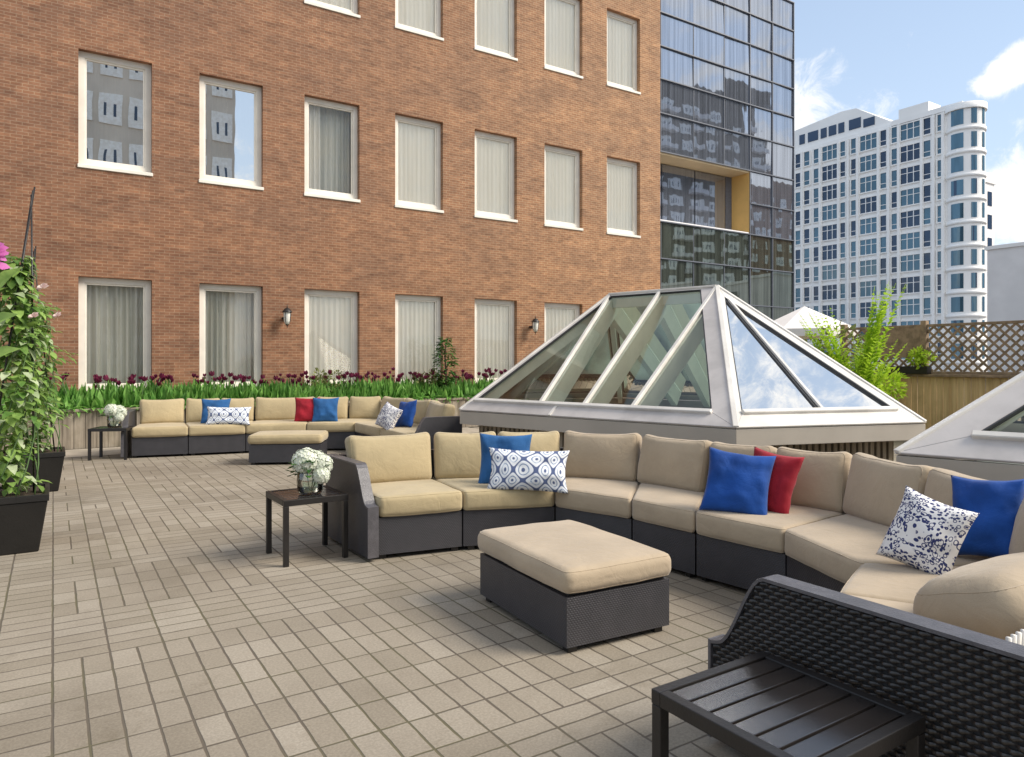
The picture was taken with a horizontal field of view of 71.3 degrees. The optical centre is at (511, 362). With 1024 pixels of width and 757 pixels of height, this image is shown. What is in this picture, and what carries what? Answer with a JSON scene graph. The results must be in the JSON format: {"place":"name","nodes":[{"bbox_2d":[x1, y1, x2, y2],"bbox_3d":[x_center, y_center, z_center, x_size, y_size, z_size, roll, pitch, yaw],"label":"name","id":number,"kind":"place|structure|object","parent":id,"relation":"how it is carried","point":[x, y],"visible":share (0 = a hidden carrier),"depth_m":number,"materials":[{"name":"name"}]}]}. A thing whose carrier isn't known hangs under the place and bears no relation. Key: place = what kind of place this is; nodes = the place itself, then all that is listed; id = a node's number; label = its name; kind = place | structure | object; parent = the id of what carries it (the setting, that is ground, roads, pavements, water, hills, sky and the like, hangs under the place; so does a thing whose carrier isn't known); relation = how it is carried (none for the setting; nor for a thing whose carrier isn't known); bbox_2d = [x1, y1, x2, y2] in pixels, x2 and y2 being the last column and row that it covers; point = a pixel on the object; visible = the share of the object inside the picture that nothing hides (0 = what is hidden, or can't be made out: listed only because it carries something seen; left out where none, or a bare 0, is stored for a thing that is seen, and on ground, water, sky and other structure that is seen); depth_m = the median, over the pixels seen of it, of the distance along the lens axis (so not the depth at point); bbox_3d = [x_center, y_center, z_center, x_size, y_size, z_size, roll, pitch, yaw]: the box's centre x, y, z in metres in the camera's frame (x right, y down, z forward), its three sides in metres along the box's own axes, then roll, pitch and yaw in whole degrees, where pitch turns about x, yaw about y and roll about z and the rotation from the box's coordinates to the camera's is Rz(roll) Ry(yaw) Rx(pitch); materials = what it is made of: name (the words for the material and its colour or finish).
{"place":"outdoors","nodes":[
{"label":"outdoors","id":0,"kind":"place"},
{"bbox_2d":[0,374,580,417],"bbox_3d":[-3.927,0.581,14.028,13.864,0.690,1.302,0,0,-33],"label":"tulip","id":1,"kind":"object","parent":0,"point":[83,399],"depth_m":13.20,"materials":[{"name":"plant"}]},
{"bbox_2d":[0,427,961,756],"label":"patio paving","id":2,"kind":"structure","parent":0,"point":[158,605],"depth_m":3.53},
{"bbox_2d":[0,483,49,555],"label":"planter pot","id":3,"kind":"object","parent":2,"relation":"on","point":[22,515],"visible":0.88,"depth_m":5.21,"materials":[{"name":"black plastic"}]},
{"bbox_2d":[0,242,22,356],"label":"flowering plant","id":4,"kind":"object","parent":3,"relation":"on","point":[6,276],"visible":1,"depth_m":5.13,"materials":[{"name":"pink plant"}]},
{"bbox_2d":[0,187,35,491],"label":"plant stakes","id":5,"kind":"object","parent":3,"relation":"in","point":[30,215],"visible":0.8,"depth_m":5.36,"materials":[{"name":"black metal"}]},
{"bbox_2d":[0,254,63,496],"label":"climbing plant","id":6,"kind":"object","parent":3,"relation":"in","point":[19,399],"visible":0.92,"depth_m":5.31,"materials":[{"name":"green plant"}]},
{"bbox_2d":[3,446,64,491],"bbox_3d":[-5.260,1.185,7.840,0.600,0.430,0.600,0,0,-33],"label":"planter pot","id":7,"kind":"object","parent":2,"relation":"on","point":[50,465],"visible":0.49,"depth_m":7.70,"materials":[{"name":"black plastic"}]},
{"bbox_2d":[0,303,77,454],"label":"climbing plant","id":8,"kind":"object","parent":7,"relation":"in","point":[50,367],"visible":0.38,"depth_m":7.82,"materials":[{"name":"green plant"}]},
{"bbox_2d":[88,426,135,460],"bbox_3d":[-5.820,1.173,10.420,0.520,0.455,0.420,0,0,-8],"label":"side table","id":9,"kind":"object","parent":2,"relation":"on","point":[100,429],"visible":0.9,"depth_m":10.25,"materials":[{"name":"wood"}]},
{"bbox_2d":[64,427,478,457],"bbox_3d":[-7.602,1.396,10.449,16.500,0.001,1.101,0,0,-33],"label":"paving border","id":10,"kind":"object","parent":2,"relation":"on","point":[94,452],"visible":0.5,"depth_m":11.20,"materials":[{"name":"concrete"}]},
{"bbox_2d":[247,430,327,464],"bbox_3d":[-3.140,1.186,10.070,1.010,0.428,0.650,0,0,-6],"label":"ottoman","id":11,"kind":"object","parent":2,"relation":"on","point":[276,446],"visible":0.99,"depth_m":9.77,"materials":[{"name":"wicker"}]},
{"bbox_2d":[0,397,579,449],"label":"planting bed","id":12,"kind":"object","parent":2,"relation":"on","point":[74,435],"visible":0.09,"depth_m":11.60,"materials":[{"name":"wood"}]},
{"bbox_2d":[432,337,458,387],"bbox_3d":[-1.435,0.120,15.420,0.661,1.363,0.643,0,0,0],"label":"young tree","id":13,"kind":"object","parent":12,"relation":"in","point":[445,378],"visible":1,"depth_m":15.36,"materials":[{"name":"green plant"}]},
{"bbox_2d":[121,396,461,457],"bbox_3d":[-3.326,0.984,10.875,5.295,0.832,2.919,0,0,0],"label":"sectional sofa","id":14,"kind":"object","parent":2,"relation":"on","point":[162,428],"visible":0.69,"depth_m":11.02,"materials":[{"name":"fabric"}]},
{"bbox_2d":[205,407,250,424],"bbox_3d":[-4.360,0.819,10.978,0.660,0.300,0.142,1,-22,-12],"label":"throw pillow","id":15,"kind":"object","parent":14,"relation":"on","point":[226,415],"visible":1,"depth_m":10.94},
{"bbox_2d":[294,397,319,421],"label":"throw pillow","id":16,"kind":"object","parent":14,"relation":"on","point":[304,409],"visible":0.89,"depth_m":11.44,"materials":[{"name":"fabric"}]},
{"bbox_2d":[312,397,338,421],"bbox_3d":[-3.000,0.765,11.480,0.420,0.420,0.150,0,-16,-6],"label":"throw pillow","id":17,"kind":"object","parent":14,"relation":"on","point":[324,410],"visible":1,"depth_m":11.43,"materials":[{"name":"blue fabric"}]},
{"bbox_2d":[375,401,402,429],"bbox_3d":[-1.782,0.789,10.298,0.400,0.380,0.195,23,-7,43],"label":"throw pillow","id":18,"kind":"object","parent":14,"relation":"on","point":[389,415],"visible":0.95,"depth_m":10.20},
{"bbox_2d":[395,400,416,426],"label":"throw pillow","id":19,"kind":"object","parent":14,"relation":"on","point":[406,418],"visible":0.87,"depth_m":10.39,"materials":[{"name":"fabric"}]},
{"bbox_2d":[266,485,347,567],"bbox_3d":[-1.493,1.173,5.190,0.460,0.455,0.460,0,0,-34],"label":"side table","id":20,"kind":"object","parent":2,"relation":"on","point":[286,499],"visible":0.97,"depth_m":5.12,"materials":[{"name":"black metal"}]},
{"bbox_2d":[296,472,323,494],"bbox_3d":[-1.455,0.864,5.150,0.191,0.157,0.191,0,0,0],"label":"glass vase","id":21,"kind":"object","parent":20,"relation":"on","point":[301,490],"visible":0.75,"depth_m":5.10,"materials":[{"name":"glass"}]},
{"bbox_2d":[286,447,332,489],"bbox_3d":[-1.467,0.764,5.157,0.343,0.309,0.332,0,0,0],"label":"hydrangea bouquet","id":22,"kind":"object","parent":21,"relation":"in","point":[317,464],"visible":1,"depth_m":5.08,"materials":[{"name":"white plant"}]},
{"bbox_2d":[479,519,670,652],"bbox_3d":[0.315,1.185,3.965,0.690,0.429,0.979,0,0,-29],"label":"ottoman","id":23,"kind":"object","parent":2,"relation":"on","point":[569,585],"visible":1,"depth_m":3.64,"materials":[{"name":"fabric"}]},
{"bbox_2d":[326,430,1023,756],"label":"sectional sofa","id":24,"kind":"object","parent":2,"relation":"on","point":[831,593],"visible":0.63,"depth_m":4.12,"materials":[{"name":"fabric"}]},
{"bbox_2d":[478,433,531,483],"bbox_3d":[-0.055,0.766,5.604,0.420,0.420,0.144,1,-14,3],"label":"throw pillow","id":25,"kind":"object","parent":24,"relation":"on","point":[518,443],"visible":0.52,"depth_m":5.58,"materials":[{"name":"blue fabric"}]},
{"bbox_2d":[487,447,568,493],"bbox_3d":[0.122,0.814,5.397,0.620,0.330,0.151,2,-20,4],"label":"throw pillow","id":26,"kind":"object","parent":24,"relation":"on","point":[530,470],"visible":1,"depth_m":5.35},
{"bbox_2d":[699,447,775,514],"bbox_3d":[1.441,0.771,4.561,0.420,0.430,0.160,6,-22,24],"label":"throw pillow","id":27,"kind":"object","parent":24,"relation":"on","point":[737,483],"visible":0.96,"depth_m":4.51,"materials":[{"name":"fabric"}]},
{"bbox_2d":[754,446,804,513],"bbox_3d":[1.666,0.775,4.601,0.157,0.420,0.360,23,-9,-38],"label":"throw pillow","id":28,"kind":"object","parent":24,"relation":"on","point":[784,475],"visible":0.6,"depth_m":4.49,"materials":[{"name":"fabric"}]},
{"bbox_2d":[876,485,978,574],"bbox_3d":[1.903,0.791,3.283,0.221,0.360,0.320,24,-1,-41],"label":"throw pillow","id":29,"kind":"object","parent":24,"relation":"on","point":[924,533],"visible":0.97,"depth_m":3.21,"materials":[{"name":"fabric"}]},
{"bbox_2d":[951,475,1023,556],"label":"throw pillow","id":30,"kind":"object","parent":24,"relation":"on","point":[995,505],"visible":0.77,"depth_m":3.36,"materials":[{"name":"fabric"}]},
{"bbox_2d":[459,285,926,460],"bbox_3d":[1.986,0.211,9.543,6.400,2.378,4.286,0,0,42],"label":"skylight","id":31,"kind":"object","parent":2,"relation":"on","point":[740,371],"visible":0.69,"depth_m":8.04,"materials":[{"name":"glass"}]},
{"bbox_2d":[651,651,925,756],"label":"side table","id":32,"kind":"object","parent":2,"relation":"on","point":[762,704],"visible":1,"depth_m":1.95,"materials":[{"name":"black metal"}]},
{"bbox_2d":[774,306,857,339],"bbox_3d":[6.550,0.070,16.000,2.125,2.660,2.125,0,0,-22],"label":"garden umbrella","id":33,"kind":"object","parent":2,"relation":"on","point":[791,321],"visible":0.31,"depth_m":15.35,"materials":[{"name":"white fabric"}]},
{"bbox_2d":[800,283,906,390],"bbox_3d":[5.735,0.019,12.048,1.688,2.762,1.077,0,0,18],"label":"palm plant","id":34,"kind":"object","parent":2,"relation":"on","point":[865,370],"visible":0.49,"depth_m":11.87,"materials":[{"name":"green plant"}]},
{"bbox_2d":[844,357,908,399],"bbox_3d":[6.497,0.640,12.824,1.355,1.526,1.160,0,0,0],"label":"garden shrub","id":35,"kind":"object","parent":2,"relation":"on","point":[897,383],"visible":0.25,"depth_m":12.66,"materials":[{"name":"green plant"}]},
{"bbox_2d":[873,373,1015,429],"bbox_3d":[8.318,0.805,12.087,0.260,1.190,9.350,0,0,-33],"label":"board fence","id":36,"kind":"object","parent":2,"relation":"on","point":[932,399],"visible":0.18,"depth_m":12.89,"materials":[{"name":"brown wood"}]},
{"bbox_2d":[840,320,1023,374],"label":"lattice screen","id":37,"kind":"object","parent":36,"relation":"on","point":[911,336],"visible":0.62,"depth_m":12.76,"materials":[{"name":"brown wood"}]},
{"bbox_2d":[894,371,1023,480],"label":"skylight","id":38,"kind":"object","parent":2,"relation":"on","point":[982,436],"visible":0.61,"depth_m":4.62,"materials":[{"name":"metal"}]},
{"bbox_2d":[660,0,794,320],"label":"glass tower","id":39,"kind":"structure","parent":0,"point":[727,145],"depth_m":56.66,"materials":[{"name":"grey glass"}]},
{"bbox_2d":[661,259,692,288],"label":"window pane","id":40,"kind":"structure","parent":39,"relation":"in","point":[674,274],"depth_m":52.99,"materials":[{"name":"grey glass"}]},
{"bbox_2d":[661,222,692,260],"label":"window pane","id":41,"kind":"structure","parent":39,"relation":"in","point":[676,240],"depth_m":53.02,"materials":[{"name":"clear glass"}]},
{"bbox_2d":[661,114,692,156],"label":"window pane","id":42,"kind":"structure","parent":39,"relation":"in","point":[676,133],"depth_m":53.01,"materials":[{"name":"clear glass"}]},
{"bbox_2d":[661,80,692,119],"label":"window pane","id":43,"kind":"structure","parent":39,"relation":"in","point":[677,100],"depth_m":53.01,"materials":[{"name":"grey glass"}]},
{"bbox_2d":[661,47,692,86],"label":"window pane","id":44,"kind":"structure","parent":39,"relation":"in","point":[675,66],"depth_m":53.02,"materials":[{"name":"blue glass"}]},
{"bbox_2d":[661,14,692,54],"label":"window pane","id":45,"kind":"structure","parent":39,"relation":"in","point":[676,34],"depth_m":53.01,"materials":[{"name":"blue glass"}]},
{"bbox_2d":[661,0,693,22],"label":"window pane","id":46,"kind":"structure","parent":39,"relation":"in","point":[684,9],"depth_m":53.21,"materials":[{"name":"blue glass"}]},
{"bbox_2d":[694,263,723,287],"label":"window pane","id":47,"kind":"structure","parent":39,"relation":"in","point":[704,274],"depth_m":54.86,"materials":[{"name":"grey glass"}]},
{"bbox_2d":[694,227,723,263],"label":"window pane","id":48,"kind":"structure","parent":39,"relation":"in","point":[708,243],"depth_m":54.86,"materials":[{"name":"grey glass"}]},
{"bbox_2d":[694,123,723,163],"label":"window pane","id":49,"kind":"structure","parent":39,"relation":"in","point":[708,141],"depth_m":54.86,"materials":[{"name":"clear glass"}]},
{"bbox_2d":[694,89,723,127],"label":"window pane","id":50,"kind":"structure","parent":39,"relation":"in","point":[708,108],"depth_m":54.86,"materials":[{"name":"grey glass"}]},
{"bbox_2d":[694,58,723,95],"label":"window pane","id":51,"kind":"structure","parent":39,"relation":"in","point":[709,77],"depth_m":54.86,"materials":[{"name":"blue glass"}]},
{"bbox_2d":[694,26,723,64],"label":"window pane","id":52,"kind":"structure","parent":39,"relation":"in","point":[708,45],"depth_m":54.86,"materials":[{"name":"blue glass"}]},
{"bbox_2d":[694,0,723,33],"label":"window pane","id":53,"kind":"structure","parent":39,"relation":"in","point":[709,14],"depth_m":54.94,"materials":[{"name":"blue glass"}]},
{"bbox_2d":[725,266,748,303],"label":"window pane","id":54,"kind":"structure","parent":39,"relation":"in","point":[736,278],"depth_m":56.72,"materials":[{"name":"grey glass"}]},
{"bbox_2d":[725,232,748,266],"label":"window pane","id":55,"kind":"structure","parent":39,"relation":"in","point":[736,245],"depth_m":56.62,"materials":[{"name":"grey glass"}]},
{"bbox_2d":[725,99,748,134],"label":"window pane","id":56,"kind":"structure","parent":39,"relation":"in","point":[736,114],"depth_m":56.59,"materials":[{"name":"grey glass"}]},
{"bbox_2d":[725,68,748,102],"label":"window pane","id":57,"kind":"structure","parent":39,"relation":"in","point":[736,83],"depth_m":56.60,"materials":[{"name":"grey glass"}]},
{"bbox_2d":[725,5,748,42],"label":"window pane","id":58,"kind":"structure","parent":39,"relation":"in","point":[736,22],"depth_m":56.59,"materials":[{"name":"blue glass"}]},
{"bbox_2d":[725,131,749,169],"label":"window pane","id":59,"kind":"structure","parent":39,"relation":"in","point":[736,145],"depth_m":56.62,"materials":[{"name":"grey glass"}]},
{"bbox_2d":[725,37,749,73],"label":"window pane","id":60,"kind":"structure","parent":39,"relation":"in","point":[736,53],"depth_m":56.63,"materials":[{"name":"blue glass"}]},
{"bbox_2d":[751,235,770,268],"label":"window pane","id":61,"kind":"structure","parent":39,"relation":"in","point":[760,246],"depth_m":58.17,"materials":[{"name":"grey glass"}]},
{"bbox_2d":[751,269,771,305],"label":"window pane","id":62,"kind":"structure","parent":39,"relation":"in","point":[761,280],"depth_m":58.23,"materials":[{"name":"grey glass"}]},
{"bbox_2d":[751,204,771,236],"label":"window pane","id":63,"kind":"structure","parent":39,"relation":"in","point":[761,217],"depth_m":58.22,"materials":[{"name":"grey glass"}]},
{"bbox_2d":[751,172,771,205],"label":"window pane","id":64,"kind":"structure","parent":39,"relation":"in","point":[761,185],"depth_m":58.23,"materials":[{"name":"grey glass"}]},
{"bbox_2d":[751,137,771,173],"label":"window pane","id":65,"kind":"structure","parent":39,"relation":"in","point":[761,150],"depth_m":58.22,"materials":[{"name":"grey glass"}]},
{"bbox_2d":[751,106,771,140],"label":"window pane","id":66,"kind":"structure","parent":39,"relation":"in","point":[761,120],"depth_m":58.23,"materials":[{"name":"blue glass"}]},
{"bbox_2d":[751,77,771,109],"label":"window pane","id":67,"kind":"structure","parent":39,"relation":"in","point":[761,90],"depth_m":58.23,"materials":[{"name":"grey glass"}]},
{"bbox_2d":[751,46,771,80],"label":"window pane","id":68,"kind":"structure","parent":39,"relation":"in","point":[761,61],"depth_m":58.23,"materials":[{"name":"blue glass"}]},
{"bbox_2d":[751,15,771,50],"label":"window pane","id":69,"kind":"structure","parent":39,"relation":"in","point":[761,30],"depth_m":58.22,"materials":[{"name":"blue glass"}]},
{"bbox_2d":[773,271,792,306],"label":"window pane","id":70,"kind":"structure","parent":39,"relation":"in","point":[782,281],"depth_m":59.70,"materials":[{"name":"grey glass"}]},
{"bbox_2d":[773,239,792,271],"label":"window pane","id":71,"kind":"structure","parent":39,"relation":"in","point":[782,249],"depth_m":59.71,"materials":[{"name":"grey glass"}]},
{"bbox_2d":[773,208,792,239],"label":"window pane","id":72,"kind":"structure","parent":39,"relation":"in","point":[782,219],"depth_m":59.71,"materials":[{"name":"grey glass"}]},
{"bbox_2d":[773,177,792,209],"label":"window pane","id":73,"kind":"structure","parent":39,"relation":"in","point":[782,188],"depth_m":59.68,"materials":[{"name":"grey glass"}]},
{"bbox_2d":[773,143,792,178],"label":"window pane","id":74,"kind":"structure","parent":39,"relation":"in","point":[782,155],"depth_m":59.70,"materials":[{"name":"grey glass"}]},
{"bbox_2d":[773,113,792,145],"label":"window pane","id":75,"kind":"structure","parent":39,"relation":"in","point":[782,125],"depth_m":59.70,"materials":[{"name":"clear glass"}]},
{"bbox_2d":[773,83,792,115],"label":"window pane","id":76,"kind":"structure","parent":39,"relation":"in","point":[782,96],"depth_m":59.68,"materials":[{"name":"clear glass"}]},
{"bbox_2d":[773,54,792,87],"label":"window pane","id":77,"kind":"structure","parent":39,"relation":"in","point":[782,67],"depth_m":59.68,"materials":[{"name":"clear glass"}]},
{"bbox_2d":[773,25,792,58],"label":"window pane","id":78,"kind":"structure","parent":39,"relation":"in","point":[782,38],"depth_m":59.71,"materials":[{"name":"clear glass"}]},
{"bbox_2d":[773,0,792,29],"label":"window pane","id":79,"kind":"structure","parent":39,"relation":"in","point":[782,9],"depth_m":59.76,"materials":[{"name":"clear glass"}]},
{"bbox_2d":[791,0,1023,244],"label":"sky","id":80,"kind":"structure","parent":0,"point":[882,58],"materials":[{"name":"blue"}]},
{"bbox_2d":[984,242,1023,371],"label":"building","id":81,"kind":"structure","parent":0,"point":[1005,282],"depth_m":57.41,"materials":[{"name":"grey concrete"}]},
{"label":"ground","id":82,"kind":"structure","parent":0,"visible":0},
{"bbox_2d":[0,0,659,390],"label":"brick building","id":83,"kind":"structure","parent":82,"relation":"on","point":[364,186],"depth_m":14.75,"materials":[{"name":"brown brick"}]},
{"bbox_2d":[78,277,150,390],"bbox_3d":[-7.131,-0.484,12.831,1.139,2.017,0.270,0,0,-33],"label":"window","id":84,"kind":"structure","parent":83,"relation":"in","point":[114,315],"depth_m":12.88,"materials":[{"name":"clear glass"}]},
{"bbox_2d":[77,51,152,176],"bbox_3d":[-7.096,-4.392,12.776,1.169,2.055,0.420,0,0,-33],"label":"window","id":85,"kind":"structure","parent":83,"relation":"in","point":[114,94],"depth_m":12.73,"materials":[{"name":"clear glass"}]},
{"bbox_2d":[199,284,260,386],"bbox_3d":[-5.494,-0.484,13.877,1.153,2.017,0.260,0,0,-33],"label":"window","id":86,"kind":"structure","parent":83,"relation":"in","point":[229,315],"depth_m":13.97,"materials":[{"name":"clear glass"}]},
{"bbox_2d":[199,75,263,190],"bbox_3d":[-5.457,-4.393,13.817,1.183,2.055,0.400,0,0,-33],"label":"window","id":87,"kind":"structure","parent":83,"relation":"in","point":[230,113],"depth_m":13.80,"materials":[{"name":"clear glass"}]},
{"bbox_2d":[305,289,357,385],"bbox_3d":[-3.784,-0.486,14.865,1.161,2.017,0.074,0,0,-33],"label":"window","id":88,"kind":"structure","parent":83,"relation":"in","point":[331,317],"depth_m":14.90,"materials":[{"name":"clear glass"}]},
{"bbox_2d":[304,96,360,202],"bbox_3d":[-3.815,-4.394,14.913,1.191,2.058,0.470,0,0,-33],"label":"window","id":89,"kind":"structure","parent":83,"relation":"in","point":[331,128],"depth_m":15.10,"materials":[{"name":"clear glass"}]},
{"bbox_2d":[304,0,360,17],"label":"window","id":90,"kind":"structure","parent":83,"relation":"in","point":[347,7],"depth_m":14.93,"materials":[{"name":"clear glass"}]},
{"bbox_2d":[395,294,440,383],"bbox_3d":[-2.126,-0.485,15.929,1.162,2.016,0.074,0,0,-33],"label":"window","id":91,"kind":"structure","parent":83,"relation":"in","point":[417,318],"depth_m":15.95,"materials":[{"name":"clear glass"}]},
{"bbox_2d":[395,115,443,212],"bbox_3d":[-2.089,-4.394,15.870,1.192,2.058,0.214,0,0,-33],"label":"window","id":92,"kind":"structure","parent":83,"relation":"in","point":[417,141],"depth_m":15.96,"materials":[{"name":"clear glass"}]},
{"bbox_2d":[395,0,443,40],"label":"window","id":93,"kind":"structure","parent":83,"relation":"in","point":[420,17],"depth_m":15.98,"materials":[{"name":"white glass"}]},
{"bbox_2d":[475,299,513,381],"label":"window","id":94,"kind":"structure","parent":83,"relation":"in","point":[494,319],"depth_m":17.05,"materials":[{"name":"white glass"}]},
{"bbox_2d":[474,131,517,222],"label":"window","id":95,"kind":"structure","parent":83,"relation":"in","point":[494,154],"depth_m":17.04,"materials":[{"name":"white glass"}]},
{"bbox_2d":[474,0,517,60],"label":"window","id":96,"kind":"structure","parent":83,"relation":"in","point":[494,19],"depth_m":17.06,"materials":[{"name":"white glass"}]},
{"bbox_2d":[545,303,579,341],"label":"window","id":97,"kind":"structure","parent":83,"relation":"in","point":[557,315],"depth_m":18.07,"materials":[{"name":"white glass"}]},
{"bbox_2d":[544,145,582,230],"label":"window","id":98,"kind":"structure","parent":83,"relation":"in","point":[562,166],"depth_m":18.14,"materials":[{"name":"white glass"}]},
{"bbox_2d":[544,0,582,78],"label":"window","id":99,"kind":"structure","parent":83,"relation":"in","point":[562,17],"depth_m":18.15,"materials":[{"name":"white glass"}]},
{"bbox_2d":[606,157,640,237],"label":"window","id":100,"kind":"structure","parent":83,"relation":"in","point":[621,175],"depth_m":19.21,"materials":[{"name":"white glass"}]},
{"bbox_2d":[606,11,640,94],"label":"window","id":101,"kind":"structure","parent":83,"relation":"in","point":[621,30],"depth_m":19.22,"materials":[{"name":"white glass"}]},
{"bbox_2d":[795,100,987,371],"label":"apartment block","id":102,"kind":"structure","parent":82,"relation":"on","point":[881,203],"depth_m":99.45,"materials":[{"name":"concrete"}]},
{"bbox_2d":[795,113,940,345],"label":"windows","id":103,"kind":"structure","parent":102,"relation":"in","point":[910,130],"depth_m":110.31,"materials":[{"name":"glass"}]},
{"bbox_2d":[900,186,919,207],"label":"window","id":104,"kind":"structure","parent":102,"relation":"in","point":[908,196],"depth_m":98.23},
{"bbox_2d":[900,164,919,185],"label":"window","id":105,"kind":"structure","parent":102,"relation":"in","point":[909,174],"depth_m":98.23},
{"bbox_2d":[900,141,919,163],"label":"window","id":106,"kind":"structure","parent":102,"relation":"in","point":[909,152],"depth_m":98.23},
{"bbox_2d":[985,172,995,371],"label":"side tower","id":107,"kind":"structure","parent":82,"relation":"on","point":[990,182],"depth_m":101.91,"materials":[{"name":"grey concrete"}]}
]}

